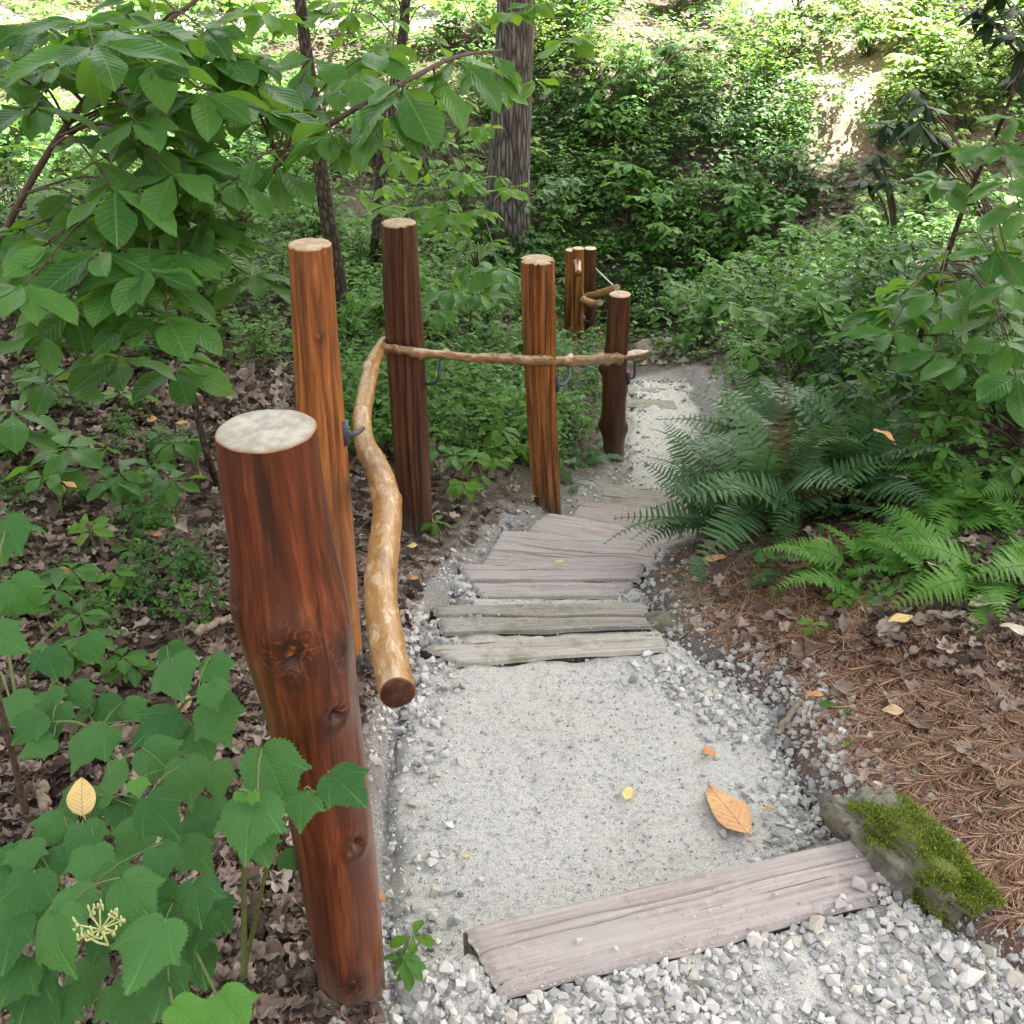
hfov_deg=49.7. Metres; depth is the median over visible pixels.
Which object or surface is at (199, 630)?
stick
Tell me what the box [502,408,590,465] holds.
shrub
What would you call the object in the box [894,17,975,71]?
shrub
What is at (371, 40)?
shrub
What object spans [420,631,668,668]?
timber step
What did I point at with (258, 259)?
shrub
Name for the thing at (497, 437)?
seedling
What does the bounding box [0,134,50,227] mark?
shrub
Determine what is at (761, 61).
shrub
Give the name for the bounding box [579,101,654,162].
shrub
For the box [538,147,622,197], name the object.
shrub
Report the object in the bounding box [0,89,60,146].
shrub
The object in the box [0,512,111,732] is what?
lobed shrub
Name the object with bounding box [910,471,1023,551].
fern
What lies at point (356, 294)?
shrub
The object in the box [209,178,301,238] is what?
shrub
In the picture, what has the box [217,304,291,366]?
shrub
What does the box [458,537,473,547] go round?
stick
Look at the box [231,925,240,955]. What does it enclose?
stick
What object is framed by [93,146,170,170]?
shrub
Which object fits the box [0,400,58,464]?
seedling
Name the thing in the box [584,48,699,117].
shrub
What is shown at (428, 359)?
shrub
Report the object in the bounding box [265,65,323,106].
shrub
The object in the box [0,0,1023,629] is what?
ground cover
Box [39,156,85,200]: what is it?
shrub
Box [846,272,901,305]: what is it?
shrub
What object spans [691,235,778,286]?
shrub
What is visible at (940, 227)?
shrub
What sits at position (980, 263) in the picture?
shrub
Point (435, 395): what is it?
shrub
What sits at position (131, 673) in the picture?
seedling
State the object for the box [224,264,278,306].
shrub
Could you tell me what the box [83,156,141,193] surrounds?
shrub
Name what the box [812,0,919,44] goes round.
shrub
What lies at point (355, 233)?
shrub
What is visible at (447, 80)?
shrub
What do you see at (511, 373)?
seedling
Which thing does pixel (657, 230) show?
shrub
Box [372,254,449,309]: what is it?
shrub
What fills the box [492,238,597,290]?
shrub
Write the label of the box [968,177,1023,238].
shrub
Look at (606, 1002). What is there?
gravel
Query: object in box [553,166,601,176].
dead branch
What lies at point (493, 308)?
shrub
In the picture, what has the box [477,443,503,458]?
seedling
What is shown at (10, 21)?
shrub
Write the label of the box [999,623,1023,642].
fallen leaf
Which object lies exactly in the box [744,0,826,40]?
shrub
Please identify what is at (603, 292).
handrail
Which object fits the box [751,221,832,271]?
shrub
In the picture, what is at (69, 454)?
seedling
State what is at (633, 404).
timber step
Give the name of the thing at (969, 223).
shrub
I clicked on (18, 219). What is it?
shrub
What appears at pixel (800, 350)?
shrub
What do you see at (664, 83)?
shrub
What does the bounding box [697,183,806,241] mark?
shrub
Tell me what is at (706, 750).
fallen leaf
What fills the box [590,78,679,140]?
shrub
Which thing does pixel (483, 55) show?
shrub
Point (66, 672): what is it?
seedling
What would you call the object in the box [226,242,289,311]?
shrub
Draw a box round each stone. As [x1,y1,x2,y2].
[446,913,460,925]
[465,968,475,982]
[575,938,582,944]
[638,337,674,342]
[644,610,681,634]
[719,829,727,838]
[747,931,754,936]
[808,915,824,932]
[835,897,847,907]
[851,876,866,891]
[939,938,953,962]
[957,967,986,989]
[981,943,996,959]
[1005,968,1023,988]
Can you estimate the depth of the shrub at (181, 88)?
10.13 m
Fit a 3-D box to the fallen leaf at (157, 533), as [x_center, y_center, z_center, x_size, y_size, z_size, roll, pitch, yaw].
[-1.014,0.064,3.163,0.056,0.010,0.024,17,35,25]
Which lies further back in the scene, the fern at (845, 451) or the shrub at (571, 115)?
the shrub at (571, 115)
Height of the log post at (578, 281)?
0.930 m
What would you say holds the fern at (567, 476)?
on the ground at (846, 138)
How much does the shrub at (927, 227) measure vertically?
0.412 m
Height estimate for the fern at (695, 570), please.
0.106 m
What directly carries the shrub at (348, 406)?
on the ground at (846, 138)
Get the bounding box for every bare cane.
[635,42,642,83]
[640,50,669,96]
[645,48,735,97]
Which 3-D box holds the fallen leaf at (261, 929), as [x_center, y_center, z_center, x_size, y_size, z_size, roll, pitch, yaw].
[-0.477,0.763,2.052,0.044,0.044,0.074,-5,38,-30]
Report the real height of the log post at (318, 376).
1.260 m
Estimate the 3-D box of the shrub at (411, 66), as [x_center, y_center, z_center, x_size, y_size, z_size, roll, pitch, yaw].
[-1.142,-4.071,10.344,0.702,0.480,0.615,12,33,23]
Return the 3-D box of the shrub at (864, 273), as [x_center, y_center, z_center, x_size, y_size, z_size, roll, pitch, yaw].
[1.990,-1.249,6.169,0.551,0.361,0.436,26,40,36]
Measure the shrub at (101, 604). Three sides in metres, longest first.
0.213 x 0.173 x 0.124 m
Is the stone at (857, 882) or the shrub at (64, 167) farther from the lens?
the shrub at (64, 167)
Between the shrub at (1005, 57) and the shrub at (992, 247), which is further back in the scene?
the shrub at (1005, 57)
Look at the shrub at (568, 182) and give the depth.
9.20 m
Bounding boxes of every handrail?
[342,336,415,707]
[383,343,648,391]
[580,296,602,324]
[584,284,619,298]
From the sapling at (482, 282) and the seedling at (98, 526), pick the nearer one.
the seedling at (98, 526)
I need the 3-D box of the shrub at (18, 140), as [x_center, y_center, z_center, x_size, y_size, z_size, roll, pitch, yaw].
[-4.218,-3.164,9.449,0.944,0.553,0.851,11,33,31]
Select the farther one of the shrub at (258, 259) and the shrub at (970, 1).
the shrub at (970, 1)
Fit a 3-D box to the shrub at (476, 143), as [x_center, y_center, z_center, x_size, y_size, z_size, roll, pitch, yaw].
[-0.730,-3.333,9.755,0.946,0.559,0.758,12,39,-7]
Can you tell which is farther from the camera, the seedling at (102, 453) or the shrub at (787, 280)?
the shrub at (787, 280)
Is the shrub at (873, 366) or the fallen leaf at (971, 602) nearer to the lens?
the fallen leaf at (971, 602)
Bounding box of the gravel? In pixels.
[320,376,1023,1023]
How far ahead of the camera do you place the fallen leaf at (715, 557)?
3.42 m
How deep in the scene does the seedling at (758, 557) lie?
3.26 m
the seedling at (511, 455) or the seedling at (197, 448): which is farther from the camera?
the seedling at (511, 455)
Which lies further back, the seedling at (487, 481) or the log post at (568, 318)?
the log post at (568, 318)
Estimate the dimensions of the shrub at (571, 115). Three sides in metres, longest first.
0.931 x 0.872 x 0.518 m
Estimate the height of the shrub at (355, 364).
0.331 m
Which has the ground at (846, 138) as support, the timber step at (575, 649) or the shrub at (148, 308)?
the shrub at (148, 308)
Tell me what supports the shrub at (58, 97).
on the ground at (846, 138)
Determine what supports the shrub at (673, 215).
on the ground at (846, 138)
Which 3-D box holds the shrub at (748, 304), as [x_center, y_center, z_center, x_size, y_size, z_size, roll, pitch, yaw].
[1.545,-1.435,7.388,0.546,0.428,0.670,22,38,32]
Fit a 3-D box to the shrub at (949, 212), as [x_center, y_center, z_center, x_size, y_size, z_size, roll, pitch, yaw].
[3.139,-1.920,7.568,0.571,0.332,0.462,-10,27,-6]
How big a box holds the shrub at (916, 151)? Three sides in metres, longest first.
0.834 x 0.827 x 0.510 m
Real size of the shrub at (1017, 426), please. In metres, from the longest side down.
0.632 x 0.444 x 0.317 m
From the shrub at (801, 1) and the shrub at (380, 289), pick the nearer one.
the shrub at (380, 289)
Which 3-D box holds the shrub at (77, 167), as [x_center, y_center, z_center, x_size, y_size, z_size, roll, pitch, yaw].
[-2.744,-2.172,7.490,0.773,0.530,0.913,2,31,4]
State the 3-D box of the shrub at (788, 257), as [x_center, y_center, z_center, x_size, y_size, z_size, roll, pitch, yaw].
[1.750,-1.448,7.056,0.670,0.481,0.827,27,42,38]
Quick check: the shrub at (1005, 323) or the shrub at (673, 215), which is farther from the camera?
the shrub at (673, 215)
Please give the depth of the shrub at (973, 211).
8.26 m
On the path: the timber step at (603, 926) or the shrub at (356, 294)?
the timber step at (603, 926)
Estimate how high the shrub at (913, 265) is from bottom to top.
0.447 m
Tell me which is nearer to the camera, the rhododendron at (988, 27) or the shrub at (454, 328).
the rhododendron at (988, 27)
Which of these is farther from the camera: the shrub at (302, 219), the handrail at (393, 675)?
the shrub at (302, 219)
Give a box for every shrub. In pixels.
[0,0,26,18]
[0,18,47,58]
[0,86,75,104]
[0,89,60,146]
[0,107,60,165]
[0,125,47,164]
[0,130,97,188]
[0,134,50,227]
[0,138,53,218]
[0,138,102,202]
[0,180,99,295]
[0,210,35,225]
[0,292,76,338]
[0,495,39,550]
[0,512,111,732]
[0,557,49,617]
[0,734,260,1023]
[4,193,61,228]
[7,183,85,223]
[10,639,246,798]
[13,121,106,185]
[20,123,117,182]
[27,150,138,205]
[29,5,83,61]
[35,337,79,359]
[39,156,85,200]
[51,577,146,634]
[67,284,168,319]
[72,188,105,206]
[83,0,179,31]
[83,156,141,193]
[85,208,226,239]
[86,541,181,605]
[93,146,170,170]
[102,488,182,535]
[120,114,238,166]
[126,147,173,173]
[128,80,199,92]
[137,286,240,352]
[140,0,217,28]
[150,249,249,330]
[153,0,224,34]
[153,522,229,590]
[164,260,258,326]
[167,261,246,316]
[176,0,255,23]
[189,0,288,29]
[204,20,298,71]
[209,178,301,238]
[213,737,369,984]
[214,156,321,239]
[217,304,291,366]
[219,126,285,168]
[220,230,281,276]
[222,282,282,329]
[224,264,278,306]
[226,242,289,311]
[240,136,354,182]
[241,211,308,259]
[257,234,296,274]
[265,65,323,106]
[266,180,369,248]
[268,47,298,85]
[277,291,384,370]
[291,342,368,386]
[295,208,371,260]
[306,0,397,36]
[308,222,379,285]
[337,7,433,56]
[340,113,404,168]
[340,328,456,385]
[342,348,428,422]
[344,230,431,292]
[344,256,382,301]
[344,385,385,414]
[345,274,382,319]
[346,209,438,257]
[348,400,448,446]
[350,286,384,337]
[354,177,451,217]
[359,261,438,299]
[359,298,422,345]
[361,230,451,260]
[365,0,434,20]
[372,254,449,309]
[376,264,468,340]
[378,52,433,94]
[383,59,469,104]
[383,370,471,436]
[394,129,480,163]
[396,0,485,45]
[416,159,489,220]
[418,229,517,288]
[422,270,520,344]
[423,305,492,344]
[425,348,484,408]
[433,394,526,462]
[442,343,518,400]
[452,378,519,425]
[453,30,557,63]
[455,0,496,48]
[457,124,550,164]
[458,34,546,93]
[458,88,491,121]
[471,293,517,329]
[476,385,591,469]
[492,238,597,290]
[495,283,568,324]
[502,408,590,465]
[505,277,564,323]
[509,175,585,251]
[530,160,600,213]
[531,85,613,142]
[531,185,609,239]
[533,17,574,64]
[534,139,606,184]
[536,0,603,39]
[536,0,619,40]
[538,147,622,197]
[542,29,662,94]
[557,391,600,448]
[562,21,635,79]
[570,0,585,14]
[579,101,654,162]
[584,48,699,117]
[589,160,699,233]
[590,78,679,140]
[598,253,667,303]
[611,180,708,237]
[612,136,699,194]
[617,63,724,124]
[622,106,704,165]
[624,222,710,273]
[632,266,720,334]
[642,230,727,287]
[644,173,712,235]
[645,44,727,95]
[645,281,752,350]
[655,64,771,119]
[656,279,732,333]
[658,261,767,308]
[659,46,740,103]
[665,0,712,6]
[665,286,732,332]
[666,217,761,271]
[668,0,686,13]
[675,250,784,310]
[677,41,750,90]
[678,84,782,153]
[686,0,794,54]
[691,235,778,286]
[695,201,780,263]
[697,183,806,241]
[697,263,772,324]
[698,283,801,349]
[709,134,786,183]
[711,269,859,388]
[714,19,812,88]
[718,326,783,377]
[723,88,828,146]
[723,237,838,312]
[733,277,812,344]
[740,0,850,70]
[743,253,852,307]
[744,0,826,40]
[749,237,855,304]
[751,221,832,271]
[752,140,867,201]
[755,301,816,362]
[758,231,880,287]
[768,0,842,23]
[771,248,887,315]
[784,237,887,286]
[784,317,875,388]
[788,224,868,264]
[792,263,875,353]
[799,264,893,309]
[809,303,936,396]
[810,369,939,446]
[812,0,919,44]
[814,297,969,367]
[821,257,910,300]
[825,267,878,309]
[833,207,935,276]
[833,282,950,370]
[835,220,916,264]
[836,92,912,151]
[836,305,888,361]
[837,225,947,281]
[837,237,966,310]
[839,320,952,403]
[840,0,922,57]
[842,279,943,333]
[843,316,1018,458]
[846,61,931,114]
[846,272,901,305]
[852,202,928,241]
[854,5,955,55]
[855,192,948,236]
[856,353,1023,482]
[861,218,966,279]
[864,179,965,237]
[872,50,978,108]
[874,4,976,60]
[877,200,972,249]
[878,79,952,136]
[884,0,982,37]
[885,111,966,172]
[885,328,931,373]
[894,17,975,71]
[894,178,948,219]
[897,271,936,314]
[900,321,994,352]
[901,255,989,317]
[906,128,986,180]
[912,33,998,104]
[913,18,1001,75]
[915,206,985,251]
[918,322,1023,502]
[921,172,1021,227]
[926,206,990,244]
[927,286,1023,346]
[928,78,1020,135]
[932,290,1023,404]
[941,11,1023,75]
[941,208,1008,264]
[954,250,1022,282]
[958,326,1022,412]
[960,0,1015,19]
[965,42,1023,95]
[966,225,1023,263]
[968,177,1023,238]
[974,51,1023,106]
[987,334,1023,436]
[1001,197,1022,237]
[1005,3,1023,40]
[1011,0,1023,34]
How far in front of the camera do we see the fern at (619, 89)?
10.38 m
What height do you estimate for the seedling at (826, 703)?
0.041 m
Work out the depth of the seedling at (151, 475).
3.31 m
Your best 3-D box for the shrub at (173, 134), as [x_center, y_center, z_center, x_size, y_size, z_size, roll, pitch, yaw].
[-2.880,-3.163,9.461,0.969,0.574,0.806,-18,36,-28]
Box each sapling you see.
[0,0,327,274]
[0,176,290,488]
[191,0,521,347]
[223,0,598,285]
[422,223,520,341]
[842,60,1023,429]
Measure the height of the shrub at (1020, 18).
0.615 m
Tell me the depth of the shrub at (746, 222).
9.04 m
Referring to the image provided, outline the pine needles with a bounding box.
[0,458,1023,1023]
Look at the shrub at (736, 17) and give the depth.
11.12 m
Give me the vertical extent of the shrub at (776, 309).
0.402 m
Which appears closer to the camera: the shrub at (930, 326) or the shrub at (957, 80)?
the shrub at (930, 326)
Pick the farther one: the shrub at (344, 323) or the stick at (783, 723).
the shrub at (344, 323)
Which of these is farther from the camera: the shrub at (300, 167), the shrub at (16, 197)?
the shrub at (300, 167)
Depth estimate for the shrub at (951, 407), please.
3.50 m
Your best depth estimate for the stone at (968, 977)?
1.93 m
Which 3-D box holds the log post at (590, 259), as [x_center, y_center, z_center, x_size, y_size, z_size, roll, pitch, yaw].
[0.595,-1.582,8.500,0.112,0.913,0.095,0,31,0]
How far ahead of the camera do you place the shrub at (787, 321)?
5.85 m
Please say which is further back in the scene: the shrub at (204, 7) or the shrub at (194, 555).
the shrub at (204, 7)
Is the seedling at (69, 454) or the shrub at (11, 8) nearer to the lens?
the seedling at (69, 454)
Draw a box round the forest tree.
[479,0,534,271]
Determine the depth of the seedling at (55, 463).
3.24 m
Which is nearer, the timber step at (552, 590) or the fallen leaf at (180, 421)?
the timber step at (552, 590)
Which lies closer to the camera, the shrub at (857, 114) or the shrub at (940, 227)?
the shrub at (940, 227)
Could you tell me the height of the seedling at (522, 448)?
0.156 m
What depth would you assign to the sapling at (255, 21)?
4.89 m
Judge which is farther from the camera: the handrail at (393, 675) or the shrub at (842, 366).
the shrub at (842, 366)
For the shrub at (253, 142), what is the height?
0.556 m
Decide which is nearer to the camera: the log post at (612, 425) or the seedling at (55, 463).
the seedling at (55, 463)
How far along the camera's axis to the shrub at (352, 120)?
9.80 m
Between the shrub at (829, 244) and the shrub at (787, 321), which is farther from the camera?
the shrub at (829, 244)
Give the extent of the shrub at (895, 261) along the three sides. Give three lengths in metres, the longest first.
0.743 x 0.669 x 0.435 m
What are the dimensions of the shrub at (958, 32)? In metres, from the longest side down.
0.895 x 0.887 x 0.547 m
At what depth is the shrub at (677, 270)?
8.25 m
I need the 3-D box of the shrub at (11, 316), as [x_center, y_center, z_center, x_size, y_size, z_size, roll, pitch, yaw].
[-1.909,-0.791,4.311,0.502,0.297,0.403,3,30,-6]
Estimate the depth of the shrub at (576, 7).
11.81 m
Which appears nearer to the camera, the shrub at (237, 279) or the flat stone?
the shrub at (237, 279)
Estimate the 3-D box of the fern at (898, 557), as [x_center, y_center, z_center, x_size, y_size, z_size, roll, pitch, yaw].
[1.159,0.119,3.070,0.589,0.229,0.427,22,38,32]
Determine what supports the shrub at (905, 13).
on the ground at (846, 138)
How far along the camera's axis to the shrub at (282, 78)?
10.02 m
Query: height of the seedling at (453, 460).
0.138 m
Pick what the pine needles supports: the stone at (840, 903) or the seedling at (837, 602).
the seedling at (837, 602)
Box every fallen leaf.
[60,567,78,576]
[63,481,79,490]
[66,777,95,820]
[142,416,159,424]
[151,531,165,537]
[176,420,191,423]
[178,694,191,712]
[247,903,267,940]
[380,892,386,900]
[407,543,418,547]
[622,787,633,803]
[702,746,715,759]
[704,554,728,560]
[706,784,754,845]
[805,690,824,697]
[873,428,895,444]
[882,704,905,714]
[888,613,912,621]
[968,592,1008,610]
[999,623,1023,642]
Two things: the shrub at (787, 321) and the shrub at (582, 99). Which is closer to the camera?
the shrub at (787, 321)
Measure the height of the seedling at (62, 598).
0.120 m
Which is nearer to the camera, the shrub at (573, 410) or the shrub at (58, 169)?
the shrub at (573, 410)
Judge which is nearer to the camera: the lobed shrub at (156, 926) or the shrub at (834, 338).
the lobed shrub at (156, 926)
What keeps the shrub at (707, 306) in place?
on the ground at (846, 138)
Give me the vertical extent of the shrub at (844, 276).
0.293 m
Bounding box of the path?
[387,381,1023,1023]
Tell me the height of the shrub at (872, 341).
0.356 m
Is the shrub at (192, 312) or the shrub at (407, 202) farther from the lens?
the shrub at (407, 202)
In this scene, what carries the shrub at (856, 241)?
on the ground at (846, 138)
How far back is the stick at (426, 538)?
3.92 m
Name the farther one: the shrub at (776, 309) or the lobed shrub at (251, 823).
the shrub at (776, 309)
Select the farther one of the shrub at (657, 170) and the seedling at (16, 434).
the shrub at (657, 170)
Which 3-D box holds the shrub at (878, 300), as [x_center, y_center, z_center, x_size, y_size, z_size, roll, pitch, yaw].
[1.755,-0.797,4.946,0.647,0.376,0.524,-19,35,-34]
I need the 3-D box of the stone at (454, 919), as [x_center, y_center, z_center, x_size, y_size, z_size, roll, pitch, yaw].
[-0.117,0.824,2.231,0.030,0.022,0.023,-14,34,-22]
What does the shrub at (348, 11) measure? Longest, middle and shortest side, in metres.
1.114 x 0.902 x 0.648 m
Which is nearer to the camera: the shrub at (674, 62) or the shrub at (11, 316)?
the shrub at (11, 316)
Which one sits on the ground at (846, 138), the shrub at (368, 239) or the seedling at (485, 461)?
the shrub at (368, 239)
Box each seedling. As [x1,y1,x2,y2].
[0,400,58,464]
[0,525,45,568]
[2,431,104,506]
[10,361,66,390]
[12,574,84,618]
[23,639,94,679]
[24,468,81,515]
[37,419,74,442]
[37,561,101,595]
[48,599,120,670]
[57,435,100,471]
[68,514,114,555]
[86,457,146,508]
[92,447,120,465]
[92,564,146,595]
[93,389,159,413]
[100,646,158,687]
[110,544,149,560]
[117,470,208,536]
[123,482,151,511]
[130,458,183,504]
[134,425,181,447]
[151,438,200,481]
[157,549,188,575]
[163,435,209,473]
[384,946,425,991]
[389,920,434,952]
[420,515,450,534]
[427,373,440,379]
[430,395,464,425]
[430,445,476,477]
[445,479,483,501]
[452,389,480,402]
[459,449,491,490]
[462,396,511,417]
[466,364,484,371]
[468,399,492,424]
[468,475,490,492]
[472,458,512,483]
[477,363,508,377]
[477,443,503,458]
[482,423,519,470]
[484,444,517,469]
[501,369,524,382]
[506,441,528,456]
[742,545,775,570]
[796,617,828,637]
[819,700,854,715]
[825,592,855,608]
[843,737,853,746]
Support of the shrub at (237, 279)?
on the ground at (846, 138)
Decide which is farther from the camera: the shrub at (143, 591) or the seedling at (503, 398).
the seedling at (503, 398)
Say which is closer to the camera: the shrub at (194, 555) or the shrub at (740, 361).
the shrub at (194, 555)
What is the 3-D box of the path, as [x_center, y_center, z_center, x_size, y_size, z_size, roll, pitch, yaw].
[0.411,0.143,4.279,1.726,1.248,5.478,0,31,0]
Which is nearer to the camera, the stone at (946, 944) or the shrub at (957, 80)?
the stone at (946, 944)
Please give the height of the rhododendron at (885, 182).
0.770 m
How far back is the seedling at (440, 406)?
4.88 m
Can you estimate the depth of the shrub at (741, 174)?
9.41 m
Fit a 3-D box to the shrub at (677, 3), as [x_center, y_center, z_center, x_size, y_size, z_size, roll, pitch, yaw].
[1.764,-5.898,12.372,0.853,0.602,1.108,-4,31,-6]
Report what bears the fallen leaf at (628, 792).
on the path
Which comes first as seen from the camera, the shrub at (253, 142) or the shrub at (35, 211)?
the shrub at (35, 211)
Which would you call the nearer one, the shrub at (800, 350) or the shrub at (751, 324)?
the shrub at (800, 350)
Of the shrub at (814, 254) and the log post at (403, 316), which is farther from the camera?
the shrub at (814, 254)
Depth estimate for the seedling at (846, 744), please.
2.53 m
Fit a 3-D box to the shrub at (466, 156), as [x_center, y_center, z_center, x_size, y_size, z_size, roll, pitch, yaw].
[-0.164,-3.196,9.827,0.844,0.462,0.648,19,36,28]
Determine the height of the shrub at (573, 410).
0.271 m
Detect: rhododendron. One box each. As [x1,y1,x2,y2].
[845,154,910,249]
[855,87,996,231]
[943,0,1023,100]
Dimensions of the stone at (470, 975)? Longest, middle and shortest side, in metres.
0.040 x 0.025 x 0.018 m
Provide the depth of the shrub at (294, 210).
7.39 m
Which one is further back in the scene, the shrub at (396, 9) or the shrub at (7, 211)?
the shrub at (396, 9)
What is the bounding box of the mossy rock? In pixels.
[819,784,1007,933]
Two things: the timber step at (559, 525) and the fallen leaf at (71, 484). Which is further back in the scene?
the timber step at (559, 525)
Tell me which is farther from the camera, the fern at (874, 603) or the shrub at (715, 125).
the shrub at (715, 125)
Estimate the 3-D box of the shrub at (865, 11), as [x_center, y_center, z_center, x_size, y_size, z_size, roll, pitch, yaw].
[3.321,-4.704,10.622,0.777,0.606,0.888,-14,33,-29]
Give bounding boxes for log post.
[215,409,385,1007]
[287,238,361,664]
[381,218,432,535]
[520,254,560,514]
[564,248,573,340]
[572,246,584,340]
[584,246,596,340]
[598,290,630,462]
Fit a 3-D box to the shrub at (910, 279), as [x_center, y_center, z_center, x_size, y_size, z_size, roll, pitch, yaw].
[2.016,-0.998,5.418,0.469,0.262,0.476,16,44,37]
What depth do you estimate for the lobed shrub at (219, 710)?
2.04 m
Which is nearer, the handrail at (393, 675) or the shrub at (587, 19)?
the handrail at (393, 675)
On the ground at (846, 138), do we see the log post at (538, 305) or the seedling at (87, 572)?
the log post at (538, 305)
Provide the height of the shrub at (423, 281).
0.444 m
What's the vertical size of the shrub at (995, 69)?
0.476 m
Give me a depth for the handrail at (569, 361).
4.00 m
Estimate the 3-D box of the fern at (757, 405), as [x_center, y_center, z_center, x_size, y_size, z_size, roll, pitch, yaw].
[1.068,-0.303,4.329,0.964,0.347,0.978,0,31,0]
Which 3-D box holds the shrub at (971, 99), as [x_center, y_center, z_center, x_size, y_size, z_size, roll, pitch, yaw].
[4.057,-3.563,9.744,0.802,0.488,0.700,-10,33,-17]
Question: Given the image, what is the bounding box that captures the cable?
[595,268,612,284]
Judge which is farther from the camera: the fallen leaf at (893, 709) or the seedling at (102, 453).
the seedling at (102, 453)
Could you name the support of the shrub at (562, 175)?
on the ground at (846, 138)
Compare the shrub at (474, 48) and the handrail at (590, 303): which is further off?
the shrub at (474, 48)
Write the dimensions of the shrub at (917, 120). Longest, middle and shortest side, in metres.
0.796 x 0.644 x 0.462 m
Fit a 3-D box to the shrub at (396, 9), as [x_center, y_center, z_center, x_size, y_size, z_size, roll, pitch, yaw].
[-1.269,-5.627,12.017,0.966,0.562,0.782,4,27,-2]
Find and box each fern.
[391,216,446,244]
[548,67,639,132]
[559,467,604,494]
[568,447,633,467]
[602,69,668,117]
[604,415,844,551]
[651,377,906,580]
[658,367,856,454]
[684,554,711,616]
[702,371,1002,515]
[745,536,791,587]
[755,520,935,609]
[810,502,1015,598]
[850,430,985,462]
[865,581,898,615]
[869,450,1023,541]
[885,530,1023,636]
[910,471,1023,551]
[952,426,1023,536]
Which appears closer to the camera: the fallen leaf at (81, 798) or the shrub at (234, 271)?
the fallen leaf at (81, 798)
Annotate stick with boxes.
[0,695,28,815]
[36,780,51,809]
[193,614,231,636]
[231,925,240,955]
[422,534,437,543]
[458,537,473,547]
[774,699,802,735]
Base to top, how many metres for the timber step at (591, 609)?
0.176 m
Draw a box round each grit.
[423,483,880,996]
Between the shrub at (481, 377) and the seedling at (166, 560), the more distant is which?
the shrub at (481, 377)
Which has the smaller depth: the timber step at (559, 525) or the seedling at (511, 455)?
the timber step at (559, 525)
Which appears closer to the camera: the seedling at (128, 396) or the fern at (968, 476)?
the fern at (968, 476)
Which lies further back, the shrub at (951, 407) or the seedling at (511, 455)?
the seedling at (511, 455)
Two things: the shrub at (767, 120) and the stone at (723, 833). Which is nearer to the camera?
the stone at (723, 833)
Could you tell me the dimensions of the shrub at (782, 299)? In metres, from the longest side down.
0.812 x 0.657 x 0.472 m
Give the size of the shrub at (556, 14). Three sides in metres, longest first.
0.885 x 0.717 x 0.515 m
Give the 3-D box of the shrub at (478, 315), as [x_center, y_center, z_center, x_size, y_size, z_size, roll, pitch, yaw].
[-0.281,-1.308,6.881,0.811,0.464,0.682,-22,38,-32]
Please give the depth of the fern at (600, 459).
5.29 m
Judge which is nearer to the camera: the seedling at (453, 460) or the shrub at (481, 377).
the seedling at (453, 460)
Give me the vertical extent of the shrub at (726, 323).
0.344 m
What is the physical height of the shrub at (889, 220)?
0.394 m
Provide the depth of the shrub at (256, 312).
5.39 m
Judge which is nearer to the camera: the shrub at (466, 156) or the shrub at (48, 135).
the shrub at (48, 135)
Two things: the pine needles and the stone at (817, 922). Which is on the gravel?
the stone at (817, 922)
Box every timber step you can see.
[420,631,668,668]
[430,603,649,620]
[437,617,652,637]
[457,563,645,588]
[463,840,878,1002]
[471,582,634,599]
[482,531,659,571]
[528,513,672,552]
[572,502,677,536]
[600,484,682,511]
[626,399,676,410]
[628,387,666,396]
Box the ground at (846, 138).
[0,0,1023,1023]
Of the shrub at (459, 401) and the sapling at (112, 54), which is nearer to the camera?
the sapling at (112, 54)
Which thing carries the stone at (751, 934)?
on the gravel
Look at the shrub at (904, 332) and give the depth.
4.66 m
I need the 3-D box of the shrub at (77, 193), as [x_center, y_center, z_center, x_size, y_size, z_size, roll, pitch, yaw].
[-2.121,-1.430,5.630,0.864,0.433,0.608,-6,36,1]
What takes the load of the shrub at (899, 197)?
on the ground at (846, 138)
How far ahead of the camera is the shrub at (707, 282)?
8.49 m
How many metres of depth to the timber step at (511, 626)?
3.14 m
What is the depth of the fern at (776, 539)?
3.29 m
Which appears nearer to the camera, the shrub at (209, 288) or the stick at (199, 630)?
the stick at (199, 630)
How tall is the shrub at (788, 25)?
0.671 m
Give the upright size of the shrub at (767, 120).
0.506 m
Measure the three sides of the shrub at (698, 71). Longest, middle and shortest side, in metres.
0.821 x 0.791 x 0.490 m
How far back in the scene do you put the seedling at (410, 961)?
1.92 m
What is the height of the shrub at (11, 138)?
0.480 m
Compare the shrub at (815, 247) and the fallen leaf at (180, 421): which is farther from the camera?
the shrub at (815, 247)
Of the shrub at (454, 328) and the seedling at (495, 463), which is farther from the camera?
the shrub at (454, 328)
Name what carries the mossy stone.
on the path
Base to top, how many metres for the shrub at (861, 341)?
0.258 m
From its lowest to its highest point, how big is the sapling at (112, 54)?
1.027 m

